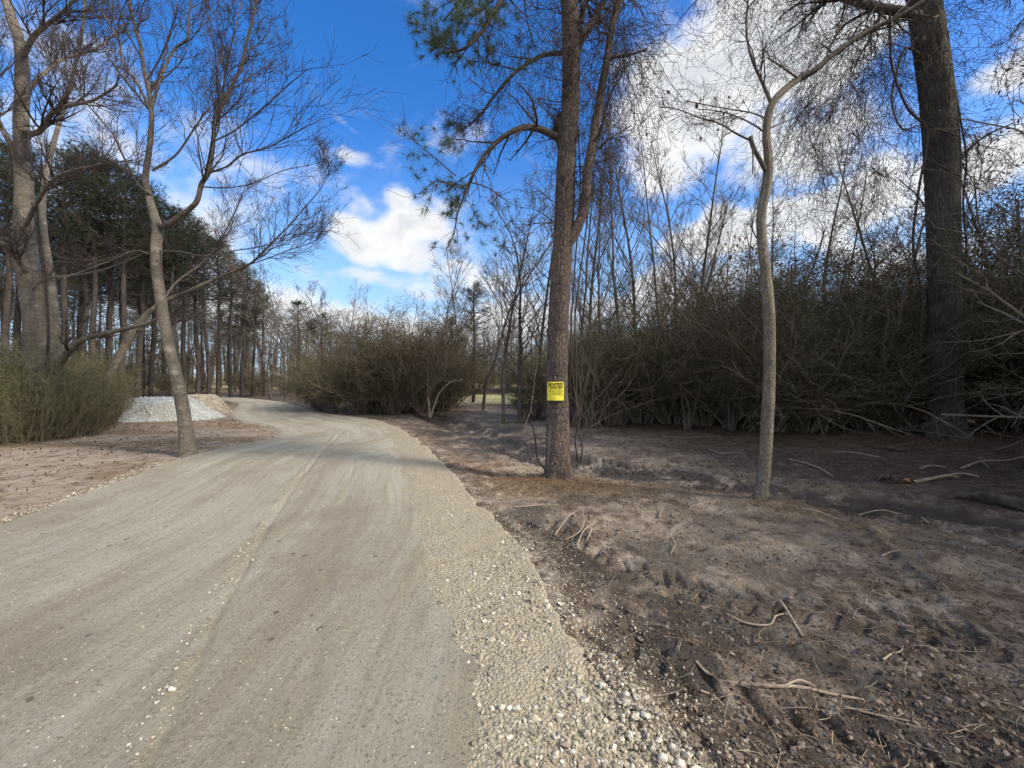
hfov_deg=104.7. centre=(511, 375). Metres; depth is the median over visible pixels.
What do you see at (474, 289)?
pine tree
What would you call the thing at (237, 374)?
shrub
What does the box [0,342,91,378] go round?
evergreen brush
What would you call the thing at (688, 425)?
stem cluster
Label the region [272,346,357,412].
green shrub
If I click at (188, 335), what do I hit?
pine tree
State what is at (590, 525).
root tangle
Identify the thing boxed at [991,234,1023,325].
shrub
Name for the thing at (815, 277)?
bare tree
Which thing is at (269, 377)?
shrub
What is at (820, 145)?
hanging vine
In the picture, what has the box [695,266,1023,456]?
green shrub
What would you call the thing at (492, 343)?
bare tree
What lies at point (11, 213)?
pine tree
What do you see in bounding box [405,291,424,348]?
bare tree
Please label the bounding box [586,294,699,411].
shrub
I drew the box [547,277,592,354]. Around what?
bare tree
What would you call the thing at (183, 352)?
pine tree
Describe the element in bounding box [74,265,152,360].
pine tree
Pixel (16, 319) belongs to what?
pine tree
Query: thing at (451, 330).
pine tree
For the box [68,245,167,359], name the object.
pine tree
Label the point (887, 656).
fallen stick
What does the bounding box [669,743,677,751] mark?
white stone
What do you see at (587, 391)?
green shrub
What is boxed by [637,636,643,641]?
flat stone
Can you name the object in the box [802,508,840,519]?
fallen stick
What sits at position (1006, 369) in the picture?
shrub
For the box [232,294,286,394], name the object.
pine tree
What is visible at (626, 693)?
white stone
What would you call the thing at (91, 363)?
evergreen brush
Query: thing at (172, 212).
pine tree
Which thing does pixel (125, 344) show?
leaning tree
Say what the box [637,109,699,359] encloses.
bare tree
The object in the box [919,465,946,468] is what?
fallen stick
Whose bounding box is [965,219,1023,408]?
shrub
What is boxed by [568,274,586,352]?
bare tree
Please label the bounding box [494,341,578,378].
shrub
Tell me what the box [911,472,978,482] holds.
fallen stick
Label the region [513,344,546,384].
shrub
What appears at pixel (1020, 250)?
shrub
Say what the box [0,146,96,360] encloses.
pine tree
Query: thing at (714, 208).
bare tree
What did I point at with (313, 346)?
bare tree
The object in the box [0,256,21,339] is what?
pine tree
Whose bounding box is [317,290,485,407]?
shrub
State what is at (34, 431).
evergreen brush
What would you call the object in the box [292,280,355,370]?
bare tree
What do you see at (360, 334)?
shrub
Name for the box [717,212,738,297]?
bare tree
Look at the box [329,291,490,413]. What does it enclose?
shrub
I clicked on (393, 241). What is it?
sky
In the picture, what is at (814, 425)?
shrub
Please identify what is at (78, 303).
pine tree
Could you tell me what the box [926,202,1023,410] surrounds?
shrub
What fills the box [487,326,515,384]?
bare tree
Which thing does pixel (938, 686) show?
leaf litter
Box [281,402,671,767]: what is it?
gravel shoulder
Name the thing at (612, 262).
bare tree
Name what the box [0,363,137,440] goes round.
evergreen brush
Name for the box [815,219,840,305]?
bare tree
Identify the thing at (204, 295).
pine tree
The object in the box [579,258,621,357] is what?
bare tree
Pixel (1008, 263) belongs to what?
shrub
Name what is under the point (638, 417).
green shrub
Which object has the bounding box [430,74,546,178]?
pine branch
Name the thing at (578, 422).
climbing vine
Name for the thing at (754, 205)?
bare tree
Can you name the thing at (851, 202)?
bare tree
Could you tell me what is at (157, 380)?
shrub
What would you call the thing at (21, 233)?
beech tree
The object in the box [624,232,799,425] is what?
shrub
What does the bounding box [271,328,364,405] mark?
green shrub
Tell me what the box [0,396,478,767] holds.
gravel road
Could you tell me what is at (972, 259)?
shrub
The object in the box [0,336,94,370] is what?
evergreen brush
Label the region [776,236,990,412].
shrub
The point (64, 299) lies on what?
pine tree
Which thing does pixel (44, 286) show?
climbing vine
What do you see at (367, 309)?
bare tree
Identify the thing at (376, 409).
shrub
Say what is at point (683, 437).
fallen stick
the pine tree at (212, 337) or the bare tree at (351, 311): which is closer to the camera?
the bare tree at (351, 311)
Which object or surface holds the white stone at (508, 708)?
on the gravel shoulder
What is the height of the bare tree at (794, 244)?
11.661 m
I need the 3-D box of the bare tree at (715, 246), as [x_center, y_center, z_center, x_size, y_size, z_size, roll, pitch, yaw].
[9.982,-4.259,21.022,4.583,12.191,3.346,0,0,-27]
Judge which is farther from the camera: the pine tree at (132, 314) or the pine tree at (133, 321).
the pine tree at (133, 321)
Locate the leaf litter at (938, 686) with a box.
[0,414,1023,767]
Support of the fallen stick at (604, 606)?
on the ground
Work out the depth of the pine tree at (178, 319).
38.96 m
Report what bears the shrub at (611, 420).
on the ground
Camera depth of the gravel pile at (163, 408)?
14.51 m
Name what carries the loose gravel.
on the gravel road
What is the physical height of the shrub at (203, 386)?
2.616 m
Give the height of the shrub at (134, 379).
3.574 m
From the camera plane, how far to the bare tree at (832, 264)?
19.62 m
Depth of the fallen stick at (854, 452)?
8.61 m
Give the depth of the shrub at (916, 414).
11.50 m
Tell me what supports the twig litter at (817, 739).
on the ground
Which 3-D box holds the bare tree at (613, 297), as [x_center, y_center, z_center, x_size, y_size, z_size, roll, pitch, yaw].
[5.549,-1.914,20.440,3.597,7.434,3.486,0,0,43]
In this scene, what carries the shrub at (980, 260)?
on the ground
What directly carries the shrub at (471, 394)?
on the ground
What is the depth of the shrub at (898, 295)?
14.08 m
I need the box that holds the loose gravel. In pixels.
[0,421,819,767]
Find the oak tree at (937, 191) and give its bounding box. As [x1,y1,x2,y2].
[680,0,1023,440]
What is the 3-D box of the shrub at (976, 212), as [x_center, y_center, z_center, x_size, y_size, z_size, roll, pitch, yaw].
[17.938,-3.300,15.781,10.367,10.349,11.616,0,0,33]
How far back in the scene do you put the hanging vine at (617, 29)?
6.06 m
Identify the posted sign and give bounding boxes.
[547,382,563,400]
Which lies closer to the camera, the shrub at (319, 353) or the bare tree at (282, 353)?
the bare tree at (282, 353)
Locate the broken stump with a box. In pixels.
[871,470,914,483]
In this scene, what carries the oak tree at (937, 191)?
on the ground
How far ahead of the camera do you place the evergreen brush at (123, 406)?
13.45 m
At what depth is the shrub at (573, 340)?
19.46 m
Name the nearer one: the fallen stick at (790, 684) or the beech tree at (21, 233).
the fallen stick at (790, 684)
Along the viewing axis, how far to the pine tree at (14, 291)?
42.57 m
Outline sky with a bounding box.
[0,0,1023,375]
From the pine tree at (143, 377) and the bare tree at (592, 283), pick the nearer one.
the bare tree at (592, 283)
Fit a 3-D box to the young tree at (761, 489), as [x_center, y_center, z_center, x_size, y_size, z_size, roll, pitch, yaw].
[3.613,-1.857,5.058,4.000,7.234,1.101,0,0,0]
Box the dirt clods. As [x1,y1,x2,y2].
[400,420,1023,767]
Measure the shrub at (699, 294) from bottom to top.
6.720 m
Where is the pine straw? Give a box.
[453,467,1023,605]
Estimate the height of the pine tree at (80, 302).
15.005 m
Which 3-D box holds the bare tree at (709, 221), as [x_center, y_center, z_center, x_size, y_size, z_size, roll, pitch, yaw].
[8.877,-5.648,19.667,5.649,15.026,4.124,0,0,21]
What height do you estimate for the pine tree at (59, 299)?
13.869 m
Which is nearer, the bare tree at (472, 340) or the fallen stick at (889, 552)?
the fallen stick at (889, 552)
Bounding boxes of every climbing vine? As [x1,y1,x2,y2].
[31,202,48,385]
[525,124,588,472]
[888,12,976,442]
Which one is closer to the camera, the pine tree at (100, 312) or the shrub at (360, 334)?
the shrub at (360, 334)
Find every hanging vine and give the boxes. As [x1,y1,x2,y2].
[491,0,726,229]
[527,48,693,265]
[670,0,1023,154]
[684,0,1023,288]
[881,0,1023,131]
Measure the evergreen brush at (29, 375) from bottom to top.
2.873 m
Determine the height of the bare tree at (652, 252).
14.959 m
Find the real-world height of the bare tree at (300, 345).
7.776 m
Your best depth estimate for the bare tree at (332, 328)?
34.56 m
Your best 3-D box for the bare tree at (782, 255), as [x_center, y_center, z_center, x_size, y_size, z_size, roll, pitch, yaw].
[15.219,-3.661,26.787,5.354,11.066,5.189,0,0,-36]
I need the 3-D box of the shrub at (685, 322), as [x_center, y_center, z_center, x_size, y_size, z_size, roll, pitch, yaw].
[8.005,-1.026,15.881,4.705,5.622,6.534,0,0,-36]
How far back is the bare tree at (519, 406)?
14.05 m
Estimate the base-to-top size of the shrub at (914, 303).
8.095 m
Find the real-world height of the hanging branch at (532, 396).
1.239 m
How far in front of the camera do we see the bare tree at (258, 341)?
27.35 m
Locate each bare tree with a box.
[202,320,245,375]
[217,241,298,397]
[217,248,326,403]
[227,315,247,391]
[238,333,261,368]
[258,264,302,399]
[280,324,320,362]
[285,326,297,375]
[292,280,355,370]
[301,313,327,364]
[317,297,344,367]
[333,278,373,373]
[358,289,377,348]
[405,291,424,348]
[415,290,426,342]
[425,228,481,386]
[431,237,486,399]
[466,304,479,380]
[468,180,553,422]
[469,181,596,409]
[475,172,547,423]
[475,327,498,371]
[485,132,580,414]
[487,319,498,388]
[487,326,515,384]
[511,315,522,367]
[514,303,527,392]
[523,324,537,388]
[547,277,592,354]
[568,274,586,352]
[569,86,621,416]
[570,99,629,347]
[570,288,597,345]
[571,179,663,393]
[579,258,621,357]
[590,114,661,404]
[591,257,637,354]
[592,300,631,347]
[593,71,653,411]
[607,274,614,333]
[619,187,745,318]
[621,108,678,409]
[631,95,749,324]
[636,248,662,331]
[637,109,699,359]
[642,182,752,333]
[667,181,739,331]
[669,251,700,318]
[670,234,717,299]
[699,262,761,309]
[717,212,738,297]
[718,238,784,319]
[734,169,761,301]
[749,169,812,304]
[775,218,817,290]
[789,116,880,311]
[790,258,840,297]
[797,163,893,308]
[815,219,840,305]
[821,126,924,297]
[826,238,866,292]
[868,130,1023,419]
[883,141,968,301]
[925,102,1023,422]
[962,149,1023,318]
[993,180,1021,299]
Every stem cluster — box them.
[427,374,462,417]
[677,370,700,429]
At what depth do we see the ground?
3.78 m
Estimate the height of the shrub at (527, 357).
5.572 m
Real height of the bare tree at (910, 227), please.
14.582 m
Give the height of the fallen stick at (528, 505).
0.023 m
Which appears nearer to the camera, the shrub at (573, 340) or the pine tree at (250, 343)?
the shrub at (573, 340)
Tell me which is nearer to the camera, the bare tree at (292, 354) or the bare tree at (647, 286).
the bare tree at (647, 286)
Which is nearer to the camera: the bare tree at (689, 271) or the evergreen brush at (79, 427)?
the evergreen brush at (79, 427)
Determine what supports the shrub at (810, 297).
on the ground
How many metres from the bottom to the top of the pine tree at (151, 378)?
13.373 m
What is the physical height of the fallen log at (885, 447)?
0.139 m
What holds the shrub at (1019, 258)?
on the ground
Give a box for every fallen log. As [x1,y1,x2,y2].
[874,445,906,451]
[954,490,1023,511]
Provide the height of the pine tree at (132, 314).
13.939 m
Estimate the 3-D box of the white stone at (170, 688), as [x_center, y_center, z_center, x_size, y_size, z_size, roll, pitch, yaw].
[-1.693,1.553,1.957,0.026,0.024,0.024,0,0,0]
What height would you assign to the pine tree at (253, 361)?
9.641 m
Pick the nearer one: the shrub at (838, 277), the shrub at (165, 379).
the shrub at (838, 277)
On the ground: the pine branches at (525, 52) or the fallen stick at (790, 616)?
the fallen stick at (790, 616)
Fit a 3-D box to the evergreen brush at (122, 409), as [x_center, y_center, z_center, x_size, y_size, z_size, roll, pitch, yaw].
[-12.950,0.543,11.534,3.626,2.386,4.222,0,0,-31]
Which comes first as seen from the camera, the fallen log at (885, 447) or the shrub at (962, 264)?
the fallen log at (885, 447)
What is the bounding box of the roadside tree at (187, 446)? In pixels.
[0,0,401,457]
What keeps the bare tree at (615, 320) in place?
on the ground
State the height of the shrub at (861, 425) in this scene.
6.456 m
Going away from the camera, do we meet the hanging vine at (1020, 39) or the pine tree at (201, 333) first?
the hanging vine at (1020, 39)
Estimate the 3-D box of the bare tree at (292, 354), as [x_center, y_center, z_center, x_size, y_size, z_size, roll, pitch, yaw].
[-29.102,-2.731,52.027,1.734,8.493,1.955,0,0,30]
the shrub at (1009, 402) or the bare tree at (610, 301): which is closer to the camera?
the shrub at (1009, 402)
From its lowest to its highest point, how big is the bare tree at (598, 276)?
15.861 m
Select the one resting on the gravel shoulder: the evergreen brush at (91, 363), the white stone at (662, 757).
the white stone at (662, 757)
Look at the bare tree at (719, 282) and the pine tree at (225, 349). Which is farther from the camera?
the pine tree at (225, 349)
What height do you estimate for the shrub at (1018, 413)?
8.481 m
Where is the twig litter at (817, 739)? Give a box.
[389,419,1023,767]
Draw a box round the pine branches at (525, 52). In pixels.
[424,0,601,169]
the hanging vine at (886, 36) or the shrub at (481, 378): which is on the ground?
the shrub at (481, 378)
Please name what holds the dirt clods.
on the ground
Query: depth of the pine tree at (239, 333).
39.12 m
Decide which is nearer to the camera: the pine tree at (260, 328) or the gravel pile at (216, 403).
the gravel pile at (216, 403)
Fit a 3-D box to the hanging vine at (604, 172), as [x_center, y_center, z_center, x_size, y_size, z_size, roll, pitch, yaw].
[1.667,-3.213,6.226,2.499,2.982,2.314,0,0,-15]
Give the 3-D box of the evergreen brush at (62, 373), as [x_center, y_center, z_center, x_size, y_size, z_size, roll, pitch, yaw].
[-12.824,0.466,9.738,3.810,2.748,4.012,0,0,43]
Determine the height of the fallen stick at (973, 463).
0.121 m
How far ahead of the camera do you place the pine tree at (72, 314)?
47.57 m
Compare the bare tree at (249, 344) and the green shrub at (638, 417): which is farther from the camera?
the bare tree at (249, 344)
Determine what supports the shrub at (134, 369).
on the ground
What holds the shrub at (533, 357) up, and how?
on the ground
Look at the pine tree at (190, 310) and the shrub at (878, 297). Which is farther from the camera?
the pine tree at (190, 310)
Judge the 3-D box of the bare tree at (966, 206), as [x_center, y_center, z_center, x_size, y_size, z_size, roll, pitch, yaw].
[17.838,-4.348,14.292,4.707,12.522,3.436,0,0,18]
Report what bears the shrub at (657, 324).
on the ground
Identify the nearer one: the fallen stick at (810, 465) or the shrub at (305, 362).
the fallen stick at (810, 465)
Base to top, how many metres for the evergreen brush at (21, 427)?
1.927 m
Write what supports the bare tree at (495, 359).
on the ground
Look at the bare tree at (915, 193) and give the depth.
15.47 m
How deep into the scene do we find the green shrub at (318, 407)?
18.26 m
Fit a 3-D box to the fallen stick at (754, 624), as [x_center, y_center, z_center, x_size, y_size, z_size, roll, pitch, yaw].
[1.719,1.660,2.701,0.460,0.040,0.128,0,0,-6]
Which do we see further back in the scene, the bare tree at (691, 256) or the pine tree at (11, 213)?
the bare tree at (691, 256)
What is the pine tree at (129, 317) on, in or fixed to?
on the ground
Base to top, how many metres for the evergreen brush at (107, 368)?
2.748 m
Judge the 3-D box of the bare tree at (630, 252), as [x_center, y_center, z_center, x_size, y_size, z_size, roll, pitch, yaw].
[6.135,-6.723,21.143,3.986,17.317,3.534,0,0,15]
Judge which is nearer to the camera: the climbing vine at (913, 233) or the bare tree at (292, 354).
the climbing vine at (913, 233)
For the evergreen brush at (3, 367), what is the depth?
10.06 m
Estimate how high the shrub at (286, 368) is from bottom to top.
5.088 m
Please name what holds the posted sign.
attached to the pine tree at (558, 452)
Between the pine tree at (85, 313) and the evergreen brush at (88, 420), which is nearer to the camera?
the evergreen brush at (88, 420)
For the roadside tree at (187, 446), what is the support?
on the ground
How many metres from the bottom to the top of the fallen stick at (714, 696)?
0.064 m
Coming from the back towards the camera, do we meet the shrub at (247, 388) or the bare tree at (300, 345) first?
the bare tree at (300, 345)
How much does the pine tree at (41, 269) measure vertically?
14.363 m
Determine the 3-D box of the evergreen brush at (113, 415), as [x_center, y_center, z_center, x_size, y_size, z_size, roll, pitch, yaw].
[-13.161,0.709,12.001,3.082,2.028,3.589,0,0,45]
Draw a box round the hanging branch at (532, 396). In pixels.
[524,355,539,432]
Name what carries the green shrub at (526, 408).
on the ground
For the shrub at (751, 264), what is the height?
7.891 m
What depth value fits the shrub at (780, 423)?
11.18 m
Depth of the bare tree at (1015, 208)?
14.30 m
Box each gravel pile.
[115,396,233,422]
[188,394,233,413]
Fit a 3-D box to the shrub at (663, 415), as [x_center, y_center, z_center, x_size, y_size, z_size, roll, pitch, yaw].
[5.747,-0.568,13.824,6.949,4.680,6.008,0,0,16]
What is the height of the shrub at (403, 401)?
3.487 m
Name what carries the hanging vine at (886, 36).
hanging from the oak tree at (937, 191)
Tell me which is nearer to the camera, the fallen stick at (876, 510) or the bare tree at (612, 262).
the fallen stick at (876, 510)
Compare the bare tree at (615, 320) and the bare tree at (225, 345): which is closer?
the bare tree at (615, 320)
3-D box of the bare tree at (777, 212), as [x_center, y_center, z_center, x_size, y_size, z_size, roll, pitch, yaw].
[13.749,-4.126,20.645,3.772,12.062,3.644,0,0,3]
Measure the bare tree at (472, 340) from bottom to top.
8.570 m
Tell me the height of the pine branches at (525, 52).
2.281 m
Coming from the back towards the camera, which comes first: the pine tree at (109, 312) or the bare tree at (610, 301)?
the bare tree at (610, 301)
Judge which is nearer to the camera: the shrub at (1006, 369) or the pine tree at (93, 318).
the shrub at (1006, 369)
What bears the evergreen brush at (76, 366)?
on the ground
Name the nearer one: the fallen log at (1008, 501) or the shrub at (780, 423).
the fallen log at (1008, 501)
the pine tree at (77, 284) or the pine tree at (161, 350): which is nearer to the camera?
the pine tree at (77, 284)
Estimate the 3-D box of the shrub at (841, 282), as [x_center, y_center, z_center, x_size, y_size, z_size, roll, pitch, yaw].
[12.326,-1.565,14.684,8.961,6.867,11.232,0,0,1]
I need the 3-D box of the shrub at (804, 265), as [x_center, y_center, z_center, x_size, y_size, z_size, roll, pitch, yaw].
[9.815,-2.159,17.087,13.282,8.120,10.596,0,0,13]
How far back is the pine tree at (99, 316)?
37.57 m
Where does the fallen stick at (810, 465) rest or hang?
on the ground
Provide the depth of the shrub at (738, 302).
15.05 m
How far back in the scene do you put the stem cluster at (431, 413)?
16.99 m
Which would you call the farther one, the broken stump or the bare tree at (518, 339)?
the bare tree at (518, 339)
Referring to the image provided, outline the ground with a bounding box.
[0,376,1023,767]
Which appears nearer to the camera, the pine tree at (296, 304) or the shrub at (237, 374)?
the pine tree at (296, 304)
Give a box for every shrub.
[86,346,166,384]
[126,364,163,396]
[145,357,192,389]
[145,357,237,396]
[145,362,203,389]
[167,366,215,392]
[215,359,266,389]
[221,356,269,385]
[223,360,283,396]
[234,355,289,392]
[249,352,349,410]
[249,371,293,394]
[259,351,311,384]
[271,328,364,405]
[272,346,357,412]
[278,344,358,373]
[286,347,330,389]
[292,325,435,414]
[293,287,427,407]
[301,305,451,417]
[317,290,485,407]
[322,294,511,411]
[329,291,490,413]
[356,294,500,410]
[356,335,436,413]
[403,316,497,406]
[456,335,516,393]
[479,358,525,390]
[480,348,575,425]
[481,327,601,416]
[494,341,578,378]
[503,343,546,384]
[513,325,596,380]
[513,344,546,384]
[522,340,671,420]
[530,312,697,428]
[535,300,664,406]
[568,248,746,425]
[568,286,731,423]
[569,244,833,416]
[580,185,906,415]
[581,297,835,424]
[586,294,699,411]
[596,300,985,455]
[607,295,693,403]
[618,249,787,418]
[622,249,880,411]
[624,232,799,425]
[631,213,889,414]
[639,284,793,413]
[644,267,936,436]
[677,239,957,437]
[679,201,1020,429]
[681,237,923,416]
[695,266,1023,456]
[710,249,902,307]
[712,242,925,338]
[720,209,911,323]
[742,214,1023,420]
[759,242,966,413]
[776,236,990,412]
[777,217,1008,418]
[789,245,1023,429]
[800,131,1023,415]
[801,232,1023,428]
[812,254,1022,397]
[817,230,1023,311]
[848,256,1023,411]
[855,217,1022,397]
[862,173,1023,430]
[889,63,1023,457]
[892,202,1023,403]
[905,178,1023,420]
[907,30,1023,419]
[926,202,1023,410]
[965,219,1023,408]
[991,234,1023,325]
[994,218,1023,395]
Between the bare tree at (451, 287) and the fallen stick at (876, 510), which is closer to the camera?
the fallen stick at (876, 510)
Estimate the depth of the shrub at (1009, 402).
12.08 m
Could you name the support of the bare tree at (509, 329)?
on the ground
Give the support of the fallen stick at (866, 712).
on the ground
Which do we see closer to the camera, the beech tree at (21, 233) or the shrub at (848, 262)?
the beech tree at (21, 233)
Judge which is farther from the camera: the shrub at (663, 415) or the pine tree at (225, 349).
the pine tree at (225, 349)
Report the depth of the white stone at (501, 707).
1.87 m
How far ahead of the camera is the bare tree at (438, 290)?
22.75 m
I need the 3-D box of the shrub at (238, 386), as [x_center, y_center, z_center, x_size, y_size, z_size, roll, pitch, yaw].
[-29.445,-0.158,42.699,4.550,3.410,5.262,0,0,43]
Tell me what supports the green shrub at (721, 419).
on the ground
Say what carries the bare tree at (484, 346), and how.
on the ground
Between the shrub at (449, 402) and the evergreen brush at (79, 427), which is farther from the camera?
the shrub at (449, 402)
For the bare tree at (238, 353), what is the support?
on the ground
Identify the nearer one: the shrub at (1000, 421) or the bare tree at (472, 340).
the shrub at (1000, 421)
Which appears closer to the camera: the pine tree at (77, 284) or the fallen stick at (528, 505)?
the fallen stick at (528, 505)
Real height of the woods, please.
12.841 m
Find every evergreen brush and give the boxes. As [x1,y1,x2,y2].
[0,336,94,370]
[0,340,123,390]
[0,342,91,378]
[0,343,74,438]
[0,343,101,442]
[0,343,147,403]
[0,348,107,442]
[0,352,145,403]
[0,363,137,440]
[0,367,109,446]
[1,393,97,442]
[2,347,133,388]
[3,356,152,429]
[39,398,116,436]
[65,369,154,429]
[81,387,142,423]
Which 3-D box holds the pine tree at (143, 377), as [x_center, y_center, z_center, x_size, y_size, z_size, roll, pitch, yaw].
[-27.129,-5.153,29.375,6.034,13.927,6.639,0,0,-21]
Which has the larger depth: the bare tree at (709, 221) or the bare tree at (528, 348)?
the bare tree at (528, 348)
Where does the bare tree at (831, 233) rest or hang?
on the ground
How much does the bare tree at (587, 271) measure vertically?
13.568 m
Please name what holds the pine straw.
on the ground
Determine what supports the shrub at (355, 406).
on the ground
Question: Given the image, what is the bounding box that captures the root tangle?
[554,506,601,545]
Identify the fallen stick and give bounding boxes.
[515,504,542,507]
[595,603,607,609]
[661,436,708,437]
[695,661,715,675]
[700,690,723,705]
[727,613,786,625]
[741,678,864,700]
[778,599,803,637]
[788,458,833,476]
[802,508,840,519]
[832,451,877,456]
[845,706,909,721]
[858,510,900,515]
[880,549,899,556]
[881,638,904,660]
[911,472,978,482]
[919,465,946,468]
[958,456,1023,469]
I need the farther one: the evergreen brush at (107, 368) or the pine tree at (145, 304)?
the pine tree at (145, 304)
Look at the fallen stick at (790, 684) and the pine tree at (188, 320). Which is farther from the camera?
the pine tree at (188, 320)
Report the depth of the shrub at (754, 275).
23.43 m
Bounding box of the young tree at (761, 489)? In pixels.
[641,0,947,500]
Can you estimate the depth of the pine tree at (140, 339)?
23.96 m
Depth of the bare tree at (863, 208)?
19.22 m
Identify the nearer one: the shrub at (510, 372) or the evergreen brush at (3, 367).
the evergreen brush at (3, 367)
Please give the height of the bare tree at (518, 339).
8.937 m
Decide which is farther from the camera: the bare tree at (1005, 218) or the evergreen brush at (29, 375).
the bare tree at (1005, 218)
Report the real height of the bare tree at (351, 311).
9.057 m
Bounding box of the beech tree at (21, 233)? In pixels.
[0,0,202,402]
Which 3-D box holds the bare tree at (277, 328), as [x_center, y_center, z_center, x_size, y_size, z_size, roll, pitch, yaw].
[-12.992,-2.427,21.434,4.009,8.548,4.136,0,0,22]
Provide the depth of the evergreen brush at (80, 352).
13.23 m
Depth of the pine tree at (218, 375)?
27.95 m
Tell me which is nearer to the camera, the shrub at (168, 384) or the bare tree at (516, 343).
the shrub at (168, 384)
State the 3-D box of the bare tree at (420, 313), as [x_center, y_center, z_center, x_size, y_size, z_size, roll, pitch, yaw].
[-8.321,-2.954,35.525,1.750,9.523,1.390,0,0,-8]
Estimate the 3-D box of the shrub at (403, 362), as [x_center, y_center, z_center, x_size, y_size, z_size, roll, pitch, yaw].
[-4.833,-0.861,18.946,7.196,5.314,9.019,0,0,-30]
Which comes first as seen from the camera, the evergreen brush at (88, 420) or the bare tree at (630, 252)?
the evergreen brush at (88, 420)
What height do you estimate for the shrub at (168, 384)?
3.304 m
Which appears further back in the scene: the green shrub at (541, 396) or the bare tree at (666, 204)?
the bare tree at (666, 204)
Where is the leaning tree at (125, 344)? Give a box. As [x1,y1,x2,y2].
[98,132,350,403]
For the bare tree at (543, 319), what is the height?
12.417 m
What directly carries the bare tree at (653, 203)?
on the ground
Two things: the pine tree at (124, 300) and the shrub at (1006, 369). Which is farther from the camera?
the pine tree at (124, 300)
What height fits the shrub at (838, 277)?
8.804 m
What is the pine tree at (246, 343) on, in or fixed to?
on the ground
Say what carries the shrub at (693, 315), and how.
on the ground
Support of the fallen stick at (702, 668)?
on the ground
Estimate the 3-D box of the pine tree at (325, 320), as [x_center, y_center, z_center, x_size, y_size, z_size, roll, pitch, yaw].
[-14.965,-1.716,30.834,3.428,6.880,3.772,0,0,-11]
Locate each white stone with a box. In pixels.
[167,686,173,691]
[498,704,504,710]
[506,705,511,711]
[623,691,629,696]
[658,752,667,762]
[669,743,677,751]
[674,758,684,767]
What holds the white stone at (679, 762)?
on the loose gravel
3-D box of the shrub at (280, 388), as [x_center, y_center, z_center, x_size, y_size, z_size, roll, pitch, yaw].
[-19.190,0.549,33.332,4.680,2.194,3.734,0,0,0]
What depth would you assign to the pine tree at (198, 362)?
26.95 m
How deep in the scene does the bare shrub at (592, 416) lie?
12.42 m
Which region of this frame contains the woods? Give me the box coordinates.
[0,286,1004,384]
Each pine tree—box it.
[0,137,101,363]
[0,141,148,352]
[0,143,89,335]
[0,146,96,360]
[0,216,82,347]
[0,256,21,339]
[0,258,22,338]
[1,163,168,375]
[4,132,168,370]
[6,149,180,368]
[15,271,78,315]
[37,156,202,383]
[40,207,115,354]
[41,222,139,367]
[46,242,129,357]
[47,270,118,363]
[58,282,103,354]
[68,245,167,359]
[68,287,135,371]
[70,171,208,397]
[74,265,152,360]
[75,236,189,396]
[96,190,220,396]
[99,291,151,386]
[99,292,157,359]
[102,266,179,375]
[103,200,230,396]
[113,306,151,349]
[120,212,239,393]
[130,265,213,370]
[133,299,199,390]
[139,203,236,394]
[145,281,210,373]
[148,222,254,393]
[151,286,210,369]
[176,305,209,373]
[178,238,270,397]
[178,301,222,378]
[193,248,268,396]
[198,309,239,386]
[209,258,284,397]
[211,304,251,390]
[214,325,234,384]
[221,279,287,396]
[226,308,271,383]
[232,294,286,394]
[233,327,261,375]
[277,299,327,396]
[297,312,342,362]
[362,0,654,480]
[431,318,468,367]
[442,280,505,401]
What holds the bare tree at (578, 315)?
on the ground
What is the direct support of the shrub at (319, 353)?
on the ground
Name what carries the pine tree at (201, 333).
on the ground
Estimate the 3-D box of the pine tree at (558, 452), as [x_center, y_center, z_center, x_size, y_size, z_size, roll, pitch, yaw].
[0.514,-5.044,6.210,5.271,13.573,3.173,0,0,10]
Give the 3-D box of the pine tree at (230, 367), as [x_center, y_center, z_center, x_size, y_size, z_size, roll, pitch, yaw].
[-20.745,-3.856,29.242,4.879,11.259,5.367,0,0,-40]
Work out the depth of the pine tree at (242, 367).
29.95 m
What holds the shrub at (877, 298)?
on the ground

